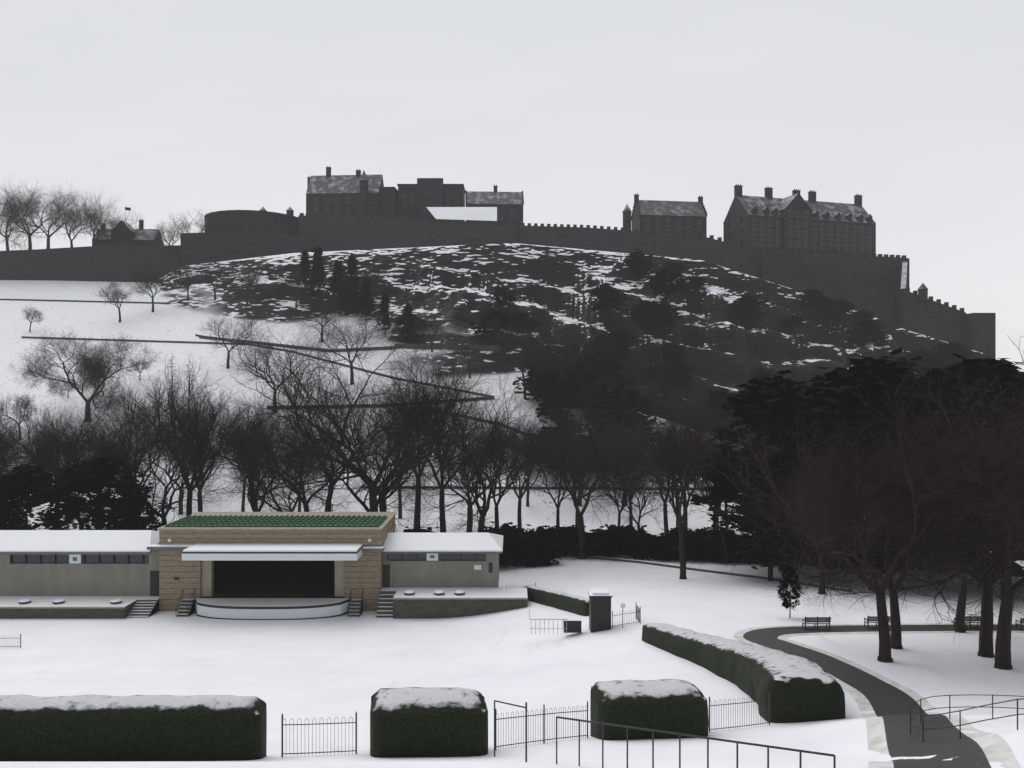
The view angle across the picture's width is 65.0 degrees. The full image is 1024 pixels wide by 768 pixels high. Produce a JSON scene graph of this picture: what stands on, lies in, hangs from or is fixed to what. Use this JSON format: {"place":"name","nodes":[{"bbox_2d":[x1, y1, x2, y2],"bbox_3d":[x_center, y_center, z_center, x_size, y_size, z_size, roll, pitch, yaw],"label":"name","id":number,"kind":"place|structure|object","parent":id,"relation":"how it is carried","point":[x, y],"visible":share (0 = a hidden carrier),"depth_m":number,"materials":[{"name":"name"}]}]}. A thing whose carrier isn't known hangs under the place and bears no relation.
{"place":"outdoors","nodes":[
{"label":"outdoors","id":0,"kind":"place"},
{"bbox_2d":[0,243,1023,767],"bbox_3d":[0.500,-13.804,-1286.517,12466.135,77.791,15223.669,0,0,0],"label":"terrain","id":1,"kind":"structure","parent":0,"point":[316,669],"depth_m":76.05,"materials":[{"name":"snow"}]},
{"bbox_2d":[0,392,42,439],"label":"tree","id":2,"kind":"object","parent":1,"relation":"on","point":[23,400],"visible":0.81,"depth_m":164.70,"materials":[{"name":"grey plant"}]},
{"bbox_2d":[0,187,52,250],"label":"broad tree","id":3,"kind":"object","parent":1,"relation":"on","point":[5,235],"visible":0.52,"depth_m":311.49,"materials":[{"name":"grey plant"}]},
{"bbox_2d":[0,415,58,504],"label":"broad tree","id":4,"kind":"object","parent":1,"relation":"on","point":[4,459],"visible":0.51,"depth_m":103.52,"materials":[{"name":"black plant"}]},
{"bbox_2d":[0,174,71,251],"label":"broad tree","id":5,"kind":"object","parent":1,"relation":"on","point":[24,218],"visible":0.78,"depth_m":308.59,"materials":[{"name":"grey plant"}]},
{"bbox_2d":[0,462,83,529],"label":"evergreen tree","id":6,"kind":"object","parent":1,"relation":"on","point":[27,479],"visible":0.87,"depth_m":94.89,"materials":[{"name":"black plant"}]},
{"bbox_2d":[0,180,96,249],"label":"broad tree","id":7,"kind":"object","parent":1,"relation":"on","point":[49,228],"visible":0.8,"depth_m":311.99,"materials":[{"name":"grey plant"}]},
{"bbox_2d":[0,399,108,485],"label":"tall tree","id":8,"kind":"object","parent":1,"relation":"on","point":[36,420],"visible":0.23,"depth_m":114.81,"materials":[{"name":"black plant"}]},
{"bbox_2d":[0,392,132,525],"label":"tall tree","id":9,"kind":"object","parent":1,"relation":"on","point":[52,441],"visible":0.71,"depth_m":106.43,"materials":[{"name":"brown plant"}]},
{"bbox_2d":[43,187,112,246],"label":"broad tree","id":10,"kind":"object","parent":1,"relation":"on","point":[73,220],"visible":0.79,"depth_m":309.83,"materials":[{"name":"grey plant"}]},
{"bbox_2d":[3,328,163,420],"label":"round tree","id":11,"kind":"object","parent":1,"relation":"on","point":[97,371],"visible":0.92,"depth_m":171.84,"materials":[{"name":"brown plant"}]},
{"bbox_2d":[2,425,174,529],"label":"broad tree","id":12,"kind":"object","parent":1,"relation":"on","point":[63,463],"visible":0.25,"depth_m":102.69,"materials":[{"name":"black plant"}]},
{"bbox_2d":[65,187,118,245],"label":"broad tree","id":13,"kind":"object","parent":1,"relation":"on","point":[90,222],"visible":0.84,"depth_m":310.47,"materials":[{"name":"grey plant"}]},
{"bbox_2d":[39,452,160,529],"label":"evergreen tree","id":14,"kind":"object","parent":1,"relation":"on","point":[79,480],"visible":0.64,"depth_m":97.14,"materials":[{"name":"black plant"}]},
{"bbox_2d":[83,202,145,244],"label":"broad tree","id":15,"kind":"object","parent":1,"relation":"on","point":[113,223],"visible":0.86,"depth_m":310.47,"materials":[{"name":"grey plant"}]},
{"bbox_2d":[54,370,180,477],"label":"tall tree","id":16,"kind":"object","parent":1,"relation":"on","point":[119,414],"visible":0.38,"depth_m":114.95,"materials":[{"name":"black plant"}]},
{"bbox_2d":[94,489,168,530],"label":"evergreen tree","id":17,"kind":"object","parent":1,"relation":"on","point":[136,496],"visible":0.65,"depth_m":96.29,"materials":[{"name":"black plant"}]},
{"bbox_2d":[0,694,266,761],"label":"hedge","id":18,"kind":"object","parent":1,"relation":"on","point":[88,728],"visible":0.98,"depth_m":26.70,"materials":[{"name":"green plant"}]},
{"bbox_2d":[86,400,185,492],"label":"tall tree","id":19,"kind":"object","parent":1,"relation":"on","point":[126,451],"visible":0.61,"depth_m":106.50,"materials":[{"name":"black plant"}]},
{"bbox_2d":[41,404,241,525],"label":"broad tree","id":20,"kind":"object","parent":1,"relation":"on","point":[167,506],"visible":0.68,"depth_m":103.33,"materials":[{"name":"black plant"}]},
{"bbox_2d":[125,262,174,311],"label":"tree","id":21,"kind":"object","parent":1,"relation":"on","point":[147,284],"visible":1,"depth_m":259.83,"materials":[{"name":"grey plant"}]},
{"bbox_2d":[102,352,255,515],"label":"tall tree","id":22,"kind":"object","parent":1,"relation":"on","point":[195,414],"visible":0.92,"depth_m":106.32,"materials":[{"name":"brown plant"}]},
{"bbox_2d":[118,381,261,511],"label":"tall tree","id":23,"kind":"object","parent":1,"relation":"on","point":[198,495],"visible":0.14,"depth_m":117.94,"materials":[{"name":"black plant"}]},
{"bbox_2d":[198,306,268,368],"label":"broad tree","id":24,"kind":"object","parent":1,"relation":"on","point":[235,333],"visible":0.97,"depth_m":208.03,"materials":[{"name":"grey plant"}]},
{"bbox_2d":[225,262,268,306],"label":"tree","id":25,"kind":"object","parent":1,"relation":"on","point":[251,280],"visible":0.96,"depth_m":256.66,"materials":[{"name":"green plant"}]},
{"bbox_2d":[188,385,306,510],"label":"tall tree","id":26,"kind":"object","parent":1,"relation":"on","point":[247,428],"visible":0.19,"depth_m":115.64,"materials":[{"name":"black plant"}]},
{"bbox_2d":[0,512,527,619],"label":"bandstand building","id":27,"kind":"structure","parent":1,"relation":"on","point":[265,565],"depth_m":80.55,"materials":[{"name":"stone"}]},
{"bbox_2d":[199,388,341,511],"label":"broad tree","id":28,"kind":"object","parent":1,"relation":"on","point":[247,453],"visible":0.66,"depth_m":103.68,"materials":[{"name":"black plant"}]},
{"bbox_2d":[203,412,342,511],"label":"broad tree","id":29,"kind":"object","parent":1,"relation":"on","point":[289,506],"visible":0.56,"depth_m":104.59,"materials":[{"name":"black plant"}]},
{"bbox_2d":[220,315,331,413],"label":"broad tree","id":30,"kind":"object","parent":1,"relation":"on","point":[254,365],"visible":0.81,"depth_m":178.42,"materials":[{"name":"grey plant"}]},
{"bbox_2d":[272,270,312,313],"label":"tree","id":31,"kind":"object","parent":1,"relation":"on","point":[292,285],"visible":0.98,"depth_m":252.10,"materials":[{"name":"grey plant"}]},
{"bbox_2d":[202,380,383,511],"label":"broad tree","id":32,"kind":"object","parent":1,"relation":"on","point":[320,498],"visible":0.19,"depth_m":112.98,"materials":[{"name":"black plant"}]},
{"bbox_2d":[307,246,329,302],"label":"evergreen tree","id":33,"kind":"object","parent":1,"relation":"on","point":[317,264],"visible":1,"depth_m":254.25,"materials":[{"name":"black plant"}]},
{"bbox_2d":[291,289,357,341],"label":"broad tree","id":34,"kind":"object","parent":1,"relation":"on","point":[318,309],"visible":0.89,"depth_m":229.87,"materials":[{"name":"grey plant"}]},
{"bbox_2d":[243,349,415,511],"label":"tall tree","id":35,"kind":"object","parent":1,"relation":"on","point":[329,499],"visible":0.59,"depth_m":109.51,"materials":[{"name":"black plant"}]},
{"bbox_2d":[324,260,347,312],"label":"evergreen tree","id":36,"kind":"object","parent":1,"relation":"on","point":[336,277],"visible":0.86,"depth_m":253.06,"materials":[{"name":"black plant"}]},
{"bbox_2d":[294,303,393,384],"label":"broad tree","id":37,"kind":"object","parent":1,"relation":"on","point":[351,345],"visible":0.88,"depth_m":195.71,"materials":[{"name":"grey plant"}]},
{"bbox_2d":[226,327,477,517],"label":"broad tree","id":38,"kind":"object","parent":1,"relation":"on","point":[309,401],"visible":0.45,"depth_m":107.91,"materials":[{"name":"black plant"}]},
{"bbox_2d":[200,310,512,511],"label":"broad tree","id":39,"kind":"object","parent":1,"relation":"on","point":[440,435],"visible":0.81,"depth_m":106.02,"materials":[{"name":"black plant"}]},
{"bbox_2d":[336,288,377,314],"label":"bush","id":40,"kind":"object","parent":1,"relation":"on","point":[351,295],"visible":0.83,"depth_m":247.80,"materials":[{"name":"black plant"}]},
{"bbox_2d":[264,380,456,532],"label":"broad tree","id":41,"kind":"object","parent":1,"relation":"on","point":[378,468],"visible":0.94,"depth_m":99.66,"materials":[{"name":"black plant"}]},
{"bbox_2d":[361,351,474,528],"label":"tall tree","id":42,"kind":"object","parent":1,"relation":"on","point":[416,522],"visible":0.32,"depth_m":117.48,"materials":[{"name":"black plant"}]},
{"bbox_2d":[0,299,851,591],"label":"hill path walls","id":43,"kind":"structure","parent":1,"relation":"on","point":[446,346],"depth_m":211.95,"materials":[{"name":"stone"}]},
{"bbox_2d":[370,687,487,757],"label":"hedge block","id":44,"kind":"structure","parent":1,"relation":"on","point":[425,722],"depth_m":28.19,"materials":[{"name":"green plant"}]},
{"bbox_2d":[368,357,516,532],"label":"tall tree","id":45,"kind":"object","parent":1,"relation":"on","point":[442,511],"visible":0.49,"depth_m":110.44,"materials":[{"name":"black plant"}]},
{"bbox_2d":[396,404,546,532],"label":"broad tree","id":46,"kind":"object","parent":1,"relation":"on","point":[469,509],"visible":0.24,"depth_m":117.24,"materials":[{"name":"black plant"}]},
{"bbox_2d":[401,366,566,540],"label":"broad tree","id":47,"kind":"object","parent":1,"relation":"on","point":[482,513],"visible":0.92,"depth_m":101.89,"materials":[{"name":"black plant"}]},
{"bbox_2d":[464,308,513,338],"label":"bush","id":48,"kind":"object","parent":1,"relation":"on","point":[503,318],"visible":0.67,"depth_m":213.81,"materials":[{"name":"black plant"}]},
{"bbox_2d":[435,408,557,526],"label":"tall tree","id":49,"kind":"object","parent":1,"relation":"on","point":[494,499],"visible":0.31,"depth_m":108.48,"materials":[{"name":"black plant"}]},
{"bbox_2d":[0,166,995,358],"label":"castle","id":50,"kind":"structure","parent":1,"relation":"on","point":[795,240],"depth_m":298.77,"materials":[{"name":"stone"}]},
{"bbox_2d":[480,527,525,566],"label":"bush","id":51,"kind":"object","parent":1,"relation":"on","point":[508,554],"visible":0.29,"depth_m":97.31,"materials":[{"name":"black plant"}]},
{"bbox_2d":[0,582,1023,767],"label":"metal railings","id":52,"kind":"object","parent":1,"relation":"on","point":[667,732],"visible":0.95,"depth_m":28.13,"materials":[{"name":"black"}]},
{"bbox_2d":[485,322,549,398],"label":"tall tree","id":53,"kind":"object","parent":1,"relation":"on","point":[524,359],"visible":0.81,"depth_m":188.27,"materials":[{"name":"black plant"}]},
{"bbox_2d":[487,409,563,527],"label":"tall tree","id":54,"kind":"object","parent":1,"relation":"on","point":[519,520],"visible":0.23,"depth_m":119.06,"materials":[{"name":"black plant"}]},
{"bbox_2d":[516,537,562,566],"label":"bush","id":55,"kind":"object","parent":1,"relation":"on","point":[552,555],"visible":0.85,"depth_m":97.74,"materials":[{"name":"black plant"}]},
{"bbox_2d":[511,324,577,380],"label":"tall tree","id":56,"kind":"object","parent":1,"relation":"on","point":[546,347],"visible":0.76,"depth_m":184.54,"materials":[{"name":"black plant"}]},
{"bbox_2d":[512,360,586,406],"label":"bush","id":57,"kind":"object","parent":1,"relation":"on","point":[538,388],"visible":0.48,"depth_m":182.01,"materials":[{"name":"black plant"}]},
{"bbox_2d":[518,431,590,525],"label":"tall tree","id":58,"kind":"object","parent":1,"relation":"on","point":[557,504],"visible":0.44,"depth_m":111.44,"materials":[{"name":"black plant"}]},
{"bbox_2d":[535,398,573,421],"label":"bush","id":59,"kind":"object","parent":1,"relation":"on","point":[552,404],"visible":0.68,"depth_m":173.73,"materials":[{"name":"black plant"}]},
{"bbox_2d":[530,339,579,408],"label":"tall tree","id":60,"kind":"object","parent":1,"relation":"on","point":[561,361],"visible":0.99,"depth_m":179.43,"materials":[{"name":"black plant"}]},
{"bbox_2d":[525,585,588,615],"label":"hedge","id":61,"kind":"object","parent":1,"relation":"on","point":[575,604],"visible":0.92,"depth_m":72.85,"materials":[{"name":"green plant"}]},
{"bbox_2d":[543,524,588,555],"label":"bush","id":62,"kind":"object","parent":1,"relation":"on","point":[571,530],"visible":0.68,"depth_m":103.53,"materials":[{"name":"black plant"}]},
{"bbox_2d":[529,589,624,633],"bbox_3d":[4.853,17.127,60.914,7.218,3.080,2.229,0,0,3],"label":"park kiosk","id":63,"kind":"object","parent":1,"relation":"on","point":[599,609],"visible":0.96,"depth_m":59.85,"materials":[{"name":"black paint"}]},
{"bbox_2d":[522,375,679,558],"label":"broad tree","id":64,"kind":"object","parent":1,"relation":"on","point":[572,467],"visible":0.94,"depth_m":101.56,"materials":[{"name":"black plant"}]},
{"bbox_2d":[562,439,651,525],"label":"tall tree","id":65,"kind":"object","parent":1,"relation":"on","point":[622,503],"visible":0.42,"depth_m":111.28,"materials":[{"name":"black plant"}]},
{"bbox_2d":[588,283,633,310],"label":"bush","id":66,"kind":"object","parent":1,"relation":"on","point":[602,293],"visible":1,"depth_m":226.24,"materials":[{"name":"black plant"}]},
{"bbox_2d":[592,524,640,557],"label":"bush","id":67,"kind":"object","parent":1,"relation":"on","point":[610,549],"visible":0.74,"depth_m":101.95,"materials":[{"name":"black plant"}]},
{"bbox_2d":[586,404,659,440],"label":"bush","id":68,"kind":"object","parent":1,"relation":"on","point":[619,408],"visible":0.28,"depth_m":161.31,"materials":[{"name":"black plant"}]},
{"bbox_2d":[592,384,666,428],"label":"bush","id":69,"kind":"object","parent":1,"relation":"on","point":[627,394],"visible":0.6,"depth_m":169.69,"materials":[{"name":"black plant"}]},
{"bbox_2d":[612,523,650,555],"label":"bush","id":70,"kind":"object","parent":1,"relation":"on","point":[632,536],"visible":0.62,"depth_m":101.80,"materials":[{"name":"black plant"}]},
{"bbox_2d":[614,248,657,274],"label":"bush","id":71,"kind":"object","parent":1,"relation":"on","point":[635,260],"visible":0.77,"depth_m":258.53,"materials":[{"name":"black plant"}]},
{"bbox_2d":[592,444,682,529],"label":"broad tree","id":72,"kind":"object","parent":1,"relation":"on","point":[639,514],"visible":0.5,"depth_m":110.51,"materials":[{"name":"black plant"}]},
{"bbox_2d":[618,528,671,559],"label":"bush","id":73,"kind":"object","parent":1,"relation":"on","point":[646,537],"visible":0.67,"depth_m":101.05,"materials":[{"name":"black plant"}]},
{"bbox_2d":[590,679,708,739],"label":"hedge block","id":74,"kind":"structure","parent":1,"relation":"on","point":[675,705],"depth_m":32.55,"materials":[{"name":"green plant"}]},
{"bbox_2d":[598,411,702,534],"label":"tall tree","id":75,"kind":"object","parent":1,"relation":"on","point":[665,517],"visible":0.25,"depth_m":113.05,"materials":[{"name":"black plant"}]},
{"bbox_2d":[642,301,683,329],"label":"bush","id":76,"kind":"object","parent":1,"relation":"on","point":[662,308],"visible":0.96,"depth_m":230.45,"materials":[{"name":"black plant"}]},
{"bbox_2d":[644,269,688,299],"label":"bush","id":77,"kind":"object","parent":1,"relation":"on","point":[660,282],"visible":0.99,"depth_m":238.51,"materials":[{"name":"black plant"}]},
{"bbox_2d":[606,395,733,578],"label":"tall tree","id":78,"kind":"object","parent":1,"relation":"on","point":[671,456],"visible":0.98,"depth_m":84.97,"materials":[{"name":"brown plant"}]},
{"bbox_2d":[648,527,702,560],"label":"bush","id":79,"kind":"object","parent":1,"relation":"on","point":[672,533],"visible":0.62,"depth_m":100.18,"materials":[{"name":"black plant"}]},
{"bbox_2d":[634,397,738,531],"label":"tall tree","id":80,"kind":"object","parent":1,"relation":"on","point":[685,499],"visible":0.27,"depth_m":121.33,"materials":[{"name":"black plant"}]},
{"bbox_2d":[635,397,766,529],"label":"broad tree","id":81,"kind":"object","parent":1,"relation":"on","point":[704,440],"visible":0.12,"depth_m":115.33,"materials":[{"name":"black plant"}]},
{"bbox_2d":[684,527,731,562],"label":"bush","id":82,"kind":"object","parent":1,"relation":"on","point":[709,557],"visible":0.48,"depth_m":99.42,"materials":[{"name":"black plant"}]},
{"bbox_2d":[692,386,736,428],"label":"evergreen tree","id":83,"kind":"object","parent":1,"relation":"on","point":[722,394],"visible":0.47,"depth_m":181.82,"materials":[{"name":"black plant"}]},
{"bbox_2d":[693,524,745,563],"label":"bush","id":84,"kind":"object","parent":1,"relation":"on","point":[714,541],"visible":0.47,"depth_m":98.60,"materials":[{"name":"black plant"}]},
{"bbox_2d":[642,623,844,722],"bbox_3d":[12.607,15.393,45.821,4.795,4.759,21.100,0,0,-7],"label":"curved hedge","id":85,"kind":"object","parent":1,"relation":"on","point":[800,689],"visible":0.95,"depth_m":39.44,"materials":[{"name":"green plant"}]},
{"bbox_2d":[729,293,767,321],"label":"bush","id":86,"kind":"object","parent":1,"relation":"on","point":[747,302],"visible":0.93,"depth_m":244.00,"materials":[{"name":"black plant"}]},
{"bbox_2d":[706,453,834,580],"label":"evergreen tree","id":87,"kind":"object","parent":1,"relation":"on","point":[760,544],"visible":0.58,"depth_m":82.44,"materials":[{"name":"green plant"}]},
{"bbox_2d":[684,370,872,570],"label":"evergreen tree","id":88,"kind":"object","parent":1,"relation":"on","point":[767,394],"visible":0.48,"depth_m":89.78,"materials":[{"name":"green plant"}]},
{"bbox_2d":[776,560,804,617],"bbox_3d":[20.931,15.615,60.961,1.902,4.603,1.828,0,0,-22],"label":"evergreen tree","id":89,"kind":"object","parent":1,"relation":"on","point":[786,603],"visible":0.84,"depth_m":60.79,"materials":[{"name":"black plant"}]},
{"bbox_2d":[807,295,846,318],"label":"bush","id":90,"kind":"object","parent":1,"relation":"on","point":[828,311],"visible":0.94,"depth_m":264.22,"materials":[{"name":"black plant"}]},
{"bbox_2d":[768,441,902,593],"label":"broad tree","id":91,"kind":"object","parent":1,"relation":"on","point":[821,565],"visible":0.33,"depth_m":72.69,"materials":[{"name":"black plant"}]},
{"bbox_2d":[674,388,1022,662],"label":"broad tree","id":92,"kind":"object","parent":1,"relation":"on","point":[884,638],"visible":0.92,"depth_m":46.90,"materials":[{"name":"brown plant"}]},
{"bbox_2d":[844,317,888,344],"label":"bush","id":93,"kind":"object","parent":1,"relation":"on","point":[866,329],"visible":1,"depth_m":248.77,"materials":[{"name":"black plant"}]},
{"bbox_2d":[774,353,963,579],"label":"evergreen tree","id":94,"kind":"object","parent":1,"relation":"on","point":[838,378],"visible":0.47,"depth_m":83.21,"materials":[{"name":"green plant"}]},
{"bbox_2d":[813,457,935,590],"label":"evergreen tree","id":95,"kind":"object","parent":1,"relation":"on","point":[878,565],"visible":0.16,"depth_m":74.55,"materials":[{"name":"plant"}]},
{"bbox_2d":[734,623,1023,767],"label":"path slush edge","id":96,"kind":"object","parent":1,"relation":"on","point":[995,747],"visible":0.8,"depth_m":33.32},
{"bbox_2d":[743,624,1023,767],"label":"footpath","id":97,"kind":"structure","parent":1,"relation":"on","point":[891,704],"depth_m":37.27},
{"bbox_2d":[770,388,1016,648],"bbox_3d":[24.107,8.640,50.243,16.104,17.400,13.275,0,0,-9],"label":"broad tree","id":98,"kind":"object","parent":1,"relation":"on","point":[896,638],"visible":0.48,"depth_m":50.27,"materials":[{"name":"black plant"}]},
{"bbox_2d":[773,380,1023,657],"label":"broad tree","id":99,"kind":"object","parent":1,"relation":"on","point":[986,650],"visible":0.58,"depth_m":47.68,"materials":[{"name":"brown plant"}]},
{"bbox_2d":[831,325,1023,669],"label":"broad tree","id":100,"kind":"object","parent":1,"relation":"on","point":[1003,648],"visible":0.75,"depth_m":46.91,"materials":[{"name":"brown plant"}]},
{"bbox_2d":[864,353,1023,585],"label":"evergreen tree","id":101,"kind":"object","parent":1,"relation":"on","point":[1005,368],"visible":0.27,"depth_m":78.18,"materials":[{"name":"black plant"}]},
{"bbox_2d":[881,459,1023,633],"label":"broad tree","id":102,"kind":"object","parent":1,"relation":"on","point":[962,599],"visible":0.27,"depth_m":52.87,"materials":[{"name":"black plant"}]},
{"bbox_2d":[931,340,973,362],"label":"bush","id":103,"kind":"object","parent":1,"relation":"on","point":[955,347],"visible":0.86,"depth_m":254.39,"materials":[{"name":"black plant"}]},
{"bbox_2d":[906,396,1023,597],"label":"evergreen tree","id":104,"kind":"object","parent":1,"relation":"on","point":[974,425],"visible":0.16,"depth_m":68.95,"materials":[{"name":"black plant"}]},
{"bbox_2d":[919,367,1023,564],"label":"broad tree","id":105,"kind":"object","parent":1,"relation":"on","point":[1014,537],"visible":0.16,"depth_m":55.25,"materials":[{"name":"black plant"}]},
{"bbox_2d":[0,0,1023,371],"label":"sky","id":106,"kind":"structure","parent":0,"point":[913,108],"materials":[{"name":"white"}]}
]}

